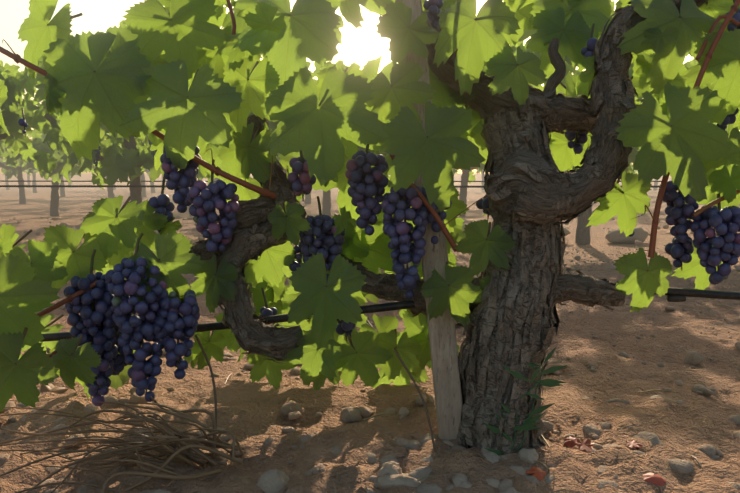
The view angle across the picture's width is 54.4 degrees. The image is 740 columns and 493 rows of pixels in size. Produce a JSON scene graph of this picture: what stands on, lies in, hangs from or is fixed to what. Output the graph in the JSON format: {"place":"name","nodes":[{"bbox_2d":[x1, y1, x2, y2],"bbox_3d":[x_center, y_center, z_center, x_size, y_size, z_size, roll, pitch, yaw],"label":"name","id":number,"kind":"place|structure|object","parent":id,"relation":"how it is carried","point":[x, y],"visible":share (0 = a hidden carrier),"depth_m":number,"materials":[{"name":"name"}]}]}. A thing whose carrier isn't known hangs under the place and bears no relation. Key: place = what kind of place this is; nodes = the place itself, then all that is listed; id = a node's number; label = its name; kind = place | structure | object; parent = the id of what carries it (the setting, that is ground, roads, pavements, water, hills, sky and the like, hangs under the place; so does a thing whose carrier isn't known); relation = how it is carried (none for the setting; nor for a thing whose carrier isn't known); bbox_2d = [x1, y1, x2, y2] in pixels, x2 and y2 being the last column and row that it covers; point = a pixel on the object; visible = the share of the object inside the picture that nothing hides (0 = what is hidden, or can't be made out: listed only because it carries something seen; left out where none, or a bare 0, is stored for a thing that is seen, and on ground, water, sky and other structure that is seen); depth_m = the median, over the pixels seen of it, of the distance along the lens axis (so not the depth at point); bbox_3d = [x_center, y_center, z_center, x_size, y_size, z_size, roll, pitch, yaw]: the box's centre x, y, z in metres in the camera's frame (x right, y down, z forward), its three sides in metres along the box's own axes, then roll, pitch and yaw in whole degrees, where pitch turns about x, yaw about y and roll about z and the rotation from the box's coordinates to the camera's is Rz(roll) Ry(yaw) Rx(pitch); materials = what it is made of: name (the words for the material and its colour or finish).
{"place":"outdoors","nodes":[
{"label":"outdoors","id":0,"kind":"place"},
{"bbox_2d":[0,0,693,172],"label":"sky","id":1,"kind":"structure","parent":0,"point":[362,45],"materials":[{"name":"white"}]},
{"bbox_2d":[0,1,738,244],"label":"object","id":2,"kind":"object","parent":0,"point":[47,142],"depth_m":4.48,"materials":[{"name":"green plant"}]},
{"bbox_2d":[36,124,386,165],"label":"grapes","id":3,"kind":"object","parent":2,"relation":"on","point":[97,155],"depth_m":4.34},
{"bbox_2d":[0,180,660,187],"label":"trellis wire","id":4,"kind":"object","parent":2,"relation":"on","point":[157,186],"visible":0.21,"depth_m":4.50,"materials":[{"name":"grey metal"}]},
{"bbox_2d":[0,262,739,492],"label":"ground","id":5,"kind":"structure","parent":0,"point":[248,412],"depth_m":1.07,"materials":[{"name":"soil"}]},
{"bbox_2d":[0,0,739,453],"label":"vine","id":6,"kind":"object","parent":5,"relation":"on","point":[162,52],"depth_m":0.95,"materials":[{"name":"green plant"}]},
{"bbox_2d":[12,0,707,364],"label":"petioles","id":7,"kind":"object","parent":6,"relation":"attached to","point":[218,256],"visible":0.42,"depth_m":1.00,"materials":[{"name":"plant"}]},
{"bbox_2d":[18,0,739,405],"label":"grapes","id":8,"kind":"object","parent":6,"relation":"hanging from","point":[158,322],"visible":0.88,"depth_m":0.95,"materials":[{"name":"purple food"}]},
{"bbox_2d":[21,0,738,393],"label":"grape stems","id":9,"kind":"object","parent":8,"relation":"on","point":[321,214],"visible":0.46,"depth_m":0.97,"materials":[{"name":"plant"}]},
{"bbox_2d":[0,0,739,492],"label":"canes","id":10,"kind":"object","parent":5,"relation":"on","point":[186,450],"visible":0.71,"depth_m":0.91,"materials":[{"name":"brown wood"}]},
{"bbox_2d":[0,267,739,485],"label":"fallen leaves","id":11,"kind":"object","parent":5,"relation":"on","point":[539,474],"visible":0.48,"depth_m":0.94,"materials":[{"name":"brown plant"}]},
{"bbox_2d":[0,216,739,492],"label":"stones","id":12,"kind":"object","parent":5,"relation":"on","point":[389,473],"visible":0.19,"depth_m":0.99,"materials":[{"name":"grey stone"}]},
{"bbox_2d":[395,0,462,439],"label":"stake","id":13,"kind":"object","parent":5,"relation":"on","point":[445,369],"visible":0.31,"depth_m":0.98,"materials":[{"name":"grey wood"}]},
{"bbox_2d":[40,287,739,341],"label":"drip hose","id":14,"kind":"object","parent":13,"relation":"attached to","point":[677,294],"visible":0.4,"depth_m":1.03,"materials":[{"name":"black plastic"}]},
{"bbox_2d":[484,348,566,454],"bbox_3d":[0.193,0.214,0.931,0.125,0.172,0.027,0,6,-1],"label":"weed","id":15,"kind":"object","parent":5,"relation":"on","point":[528,424],"visible":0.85,"depth_m":0.93,"materials":[{"name":"green plant"}]},
{"bbox_2d":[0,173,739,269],"bbox_3d":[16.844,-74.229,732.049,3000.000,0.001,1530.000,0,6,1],"label":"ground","id":16,"kind":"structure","parent":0,"point":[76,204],"depth_m":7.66,"materials":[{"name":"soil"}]}
]}

